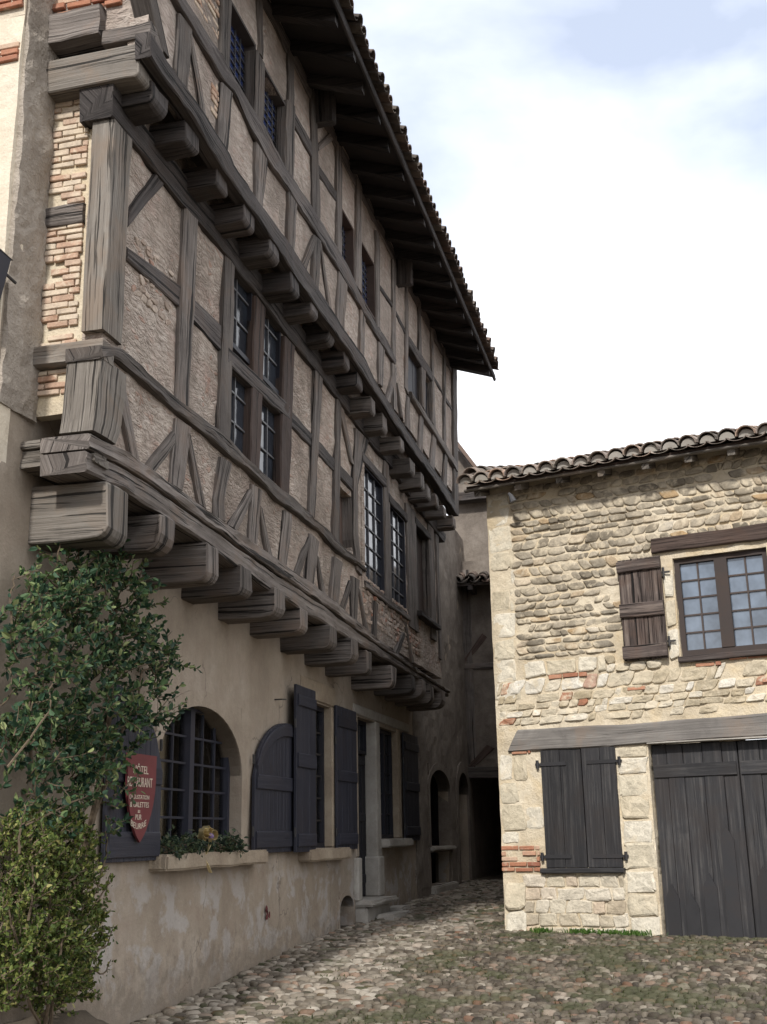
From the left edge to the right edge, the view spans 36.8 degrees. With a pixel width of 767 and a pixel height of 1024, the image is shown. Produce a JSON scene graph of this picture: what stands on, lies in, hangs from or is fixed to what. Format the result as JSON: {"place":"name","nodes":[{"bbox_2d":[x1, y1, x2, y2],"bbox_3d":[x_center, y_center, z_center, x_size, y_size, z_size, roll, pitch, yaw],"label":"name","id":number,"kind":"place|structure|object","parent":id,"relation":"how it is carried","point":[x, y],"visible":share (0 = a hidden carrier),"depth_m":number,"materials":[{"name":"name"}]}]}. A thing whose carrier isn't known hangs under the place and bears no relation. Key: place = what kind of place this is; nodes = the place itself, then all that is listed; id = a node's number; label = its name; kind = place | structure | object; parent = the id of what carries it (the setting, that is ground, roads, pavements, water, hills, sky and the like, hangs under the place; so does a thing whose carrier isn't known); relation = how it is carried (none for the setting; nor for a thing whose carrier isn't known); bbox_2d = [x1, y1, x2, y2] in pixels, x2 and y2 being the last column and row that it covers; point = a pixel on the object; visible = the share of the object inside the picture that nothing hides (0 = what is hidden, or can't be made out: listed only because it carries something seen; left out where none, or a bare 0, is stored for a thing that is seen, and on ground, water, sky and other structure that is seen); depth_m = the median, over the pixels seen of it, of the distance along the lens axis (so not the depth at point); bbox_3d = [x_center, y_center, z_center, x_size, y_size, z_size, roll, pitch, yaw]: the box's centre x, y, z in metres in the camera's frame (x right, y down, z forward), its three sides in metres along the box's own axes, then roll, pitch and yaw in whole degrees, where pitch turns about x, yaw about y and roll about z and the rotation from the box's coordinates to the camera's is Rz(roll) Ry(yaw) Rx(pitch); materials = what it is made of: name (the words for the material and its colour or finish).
{"place":"outdoors","nodes":[
{"label":"outdoors","id":0,"kind":"place"},
{"bbox_2d":[181,872,766,1023],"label":"ground","id":1,"kind":"structure","parent":0,"point":[498,876],"depth_m":10.68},
{"bbox_2d":[4,1010,108,1023],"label":"soil bed","id":2,"kind":"object","parent":1,"relation":"on","point":[82,1017],"visible":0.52,"depth_m":7.78,"materials":[{"name":"brown soil"}]},
{"bbox_2d":[0,795,117,1023],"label":"box bush","id":3,"kind":"object","parent":2,"relation":"on","point":[50,948],"visible":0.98,"depth_m":7.19,"materials":[{"name":"green plant"}]},
{"bbox_2d":[0,0,499,1023],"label":"timber framed house","id":4,"kind":"structure","parent":1,"relation":"on","point":[242,334],"depth_m":11.44,"materials":[{"name":"paint"}]},
{"bbox_2d":[0,249,16,299],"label":"wall lantern","id":5,"kind":"object","parent":4,"relation":"attached to","point":[5,259],"depth_m":8.00,"materials":[{"name":"blue paint"}]},
{"bbox_2d":[0,539,201,1007],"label":"climbing rose","id":6,"kind":"object","parent":4,"relation":"attached to","point":[50,714],"visible":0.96,"depth_m":8.09,"materials":[{"name":"green plant"}]},
{"bbox_2d":[125,752,156,842],"bbox_3d":[-1.970,2.318,9.334,0.024,0.694,0.528,-5,-16,13],"label":"hotel sign","id":7,"kind":"object","parent":4,"relation":"attached to","point":[140,810],"visible":0.91,"depth_m":9.34,"materials":[{"name":"red paint"}]},
{"bbox_2d":[160,824,211,860],"bbox_3d":[-1.748,2.905,10.074,0.369,0.339,0.835,-5,-16,13],"label":"sill plant","id":8,"kind":"object","parent":4,"relation":"on","point":[175,844],"visible":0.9,"depth_m":9.95,"materials":[{"name":"green plant"}]},
{"bbox_2d":[159,707,229,850],"bbox_3d":[-1.855,2.503,10.877,0.092,1.340,2.010,-5,-16,13],"label":"window","id":9,"kind":"structure","parent":4,"relation":"in","point":[195,787],"depth_m":10.99,"materials":[{"name":"black glass"}]},
{"bbox_2d":[197,826,217,872],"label":"flowers","id":10,"kind":"object","parent":4,"relation":"attached to","point":[209,833],"visible":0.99,"depth_m":10.43,"materials":[{"name":"plant"}]},
{"bbox_2d":[202,828,248,857],"bbox_3d":[-1.511,3.175,10.990,0.342,0.298,0.829,-5,-16,13],"label":"sill plant","id":11,"kind":"object","parent":4,"relation":"on","point":[226,846],"visible":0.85,"depth_m":10.98,"materials":[{"name":"green plant"}]},
{"bbox_2d":[229,0,255,90],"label":"window","id":12,"kind":"structure","parent":4,"relation":"in","point":[241,41],"depth_m":11.19,"materials":[{"name":"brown wood"}]},
{"bbox_2d":[263,67,284,143],"bbox_3d":[-1.186,-4.058,11.864,0.130,0.796,0.775,-5,-16,13],"label":"window","id":13,"kind":"structure","parent":4,"relation":"in","point":[271,101],"depth_m":12.07,"materials":[{"name":"brown wood"}]},
{"bbox_2d":[316,706,324,847],"bbox_3d":[-0.920,3.284,14.381,0.072,1.760,1.120,-5,-16,13],"label":"window","id":14,"kind":"structure","parent":4,"relation":"in","point":[320,814],"depth_m":14.81,"materials":[{"name":"blue paint"}]},
{"bbox_2d":[339,496,342,544],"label":"blocked window","id":15,"kind":"structure","parent":4,"relation":"in","point":[340,528],"depth_m":14.82,"materials":[{"name":"brown wood"}]},
{"bbox_2d":[342,208,353,277],"bbox_3d":[-0.516,-3.330,14.407,0.130,0.806,0.647,-5,-16,13],"label":"window","id":16,"kind":"structure","parent":4,"relation":"in","point":[347,229],"depth_m":14.68,"materials":[{"name":"brown glass"}]},
{"bbox_2d":[358,755,365,895],"bbox_3d":[-0.397,4.445,16.384,0.056,1.970,0.996,-5,-16,13],"label":"door","id":17,"kind":"structure","parent":4,"relation":"in","point":[361,759],"depth_m":16.71,"materials":[{"name":"blue paint"}]},
{"bbox_2d":[361,242,374,319],"bbox_3d":[-0.266,-3.078,15.365,0.130,0.857,0.729,-5,-16,13],"label":"window","id":18,"kind":"structure","parent":4,"relation":"in","point":[368,266],"depth_m":15.65,"materials":[{"name":"brown glass"}]},
{"bbox_2d":[364,466,384,594],"bbox_3d":[-0.164,0.266,15.965,0.060,1.657,1.128,-5,-16,13],"label":"window","id":19,"kind":"structure","parent":4,"relation":"in","point":[373,490],"depth_m":16.15,"materials":[{"name":"grey glass"}]},
{"bbox_2d":[380,729,393,838],"bbox_3d":[-0.013,4.199,17.807,0.072,1.640,1.120,-5,-16,13],"label":"window","id":20,"kind":"structure","parent":4,"relation":"in","point":[385,736],"depth_m":18.03,"materials":[{"name":"blue paint"}]},
{"bbox_2d":[390,506,406,612],"bbox_3d":[0.185,0.716,17.265,0.060,1.510,1.043,-5,-16,13],"label":"window","id":21,"kind":"structure","parent":4,"relation":"in","point":[398,560],"depth_m":17.48,"materials":[{"name":"grey glass"}]},
{"bbox_2d":[416,534,423,611],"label":"blocked window","id":22,"kind":"structure","parent":4,"relation":"in","point":[419,542],"depth_m":19.25,"materials":[{"name":"brown wood"}]},
{"bbox_2d":[130,879,503,1023],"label":"pale cobbles","id":23,"kind":"object","parent":1,"relation":"on","point":[347,956],"visible":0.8,"depth_m":11.48,"materials":[{"name":"grey stone"}]},
{"bbox_2d":[376,910,409,920],"bbox_3d":[0.153,5.724,16.139,0.307,0.229,1.009,-5,-16,13],"label":"stone step","id":24,"kind":"object","parent":1,"relation":"on","point":[391,915],"visible":0.45,"depth_m":15.79,"materials":[{"name":"grey stone"}]},
{"bbox_2d":[390,905,410,911],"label":"stone slab","id":25,"kind":"structure","parent":1,"relation":"on","point":[398,907],"depth_m":16.89,"materials":[{"name":"grey stone"}]},
{"bbox_2d":[134,881,766,1023],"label":"mossy cobbles","id":26,"kind":"object","parent":1,"relation":"on","point":[511,993],"visible":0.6,"depth_m":10.30,"materials":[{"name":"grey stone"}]},
{"bbox_2d":[454,442,502,878],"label":"alley house","id":27,"kind":"structure","parent":1,"relation":"on","point":[471,529],"depth_m":25.25,"materials":[{"name":"stucco"},{"name":"dark tile"},{"name":"dark oak"}]},
{"bbox_2d":[526,927,667,935],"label":"grass tufts","id":28,"kind":"object","parent":1,"relation":"on","point":[538,930],"visible":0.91,"depth_m":13.45,"materials":[{"name":"green plant"}]},
{"bbox_2d":[456,422,766,937],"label":"stone house","id":29,"kind":"structure","parent":1,"relation":"on","point":[628,586],"depth_m":14.01,"materials":[{"name":"stone"}]},
{"bbox_2d":[651,741,755,937],"bbox_3d":[3.688,3.796,13.360,1.001,2.190,0.075,-9,-18,27],"label":"garage door","id":30,"kind":"structure","parent":29,"relation":"in","point":[706,884],"depth_m":13.34,"materials":[{"name":"grey paint"}]},
{"bbox_2d":[674,548,766,655],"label":"window","id":31,"kind":"structure","parent":29,"relation":"in","point":[722,598],"depth_m":13.84,"materials":[{"name":"blue glass"}]},
{"bbox_2d":[737,739,766,937],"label":"garage door","id":32,"kind":"structure","parent":29,"relation":"in","point":[752,754],"depth_m":13.13,"materials":[{"name":"grey paint"}]},
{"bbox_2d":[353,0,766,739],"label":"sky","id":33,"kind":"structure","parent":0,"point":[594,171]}
]}

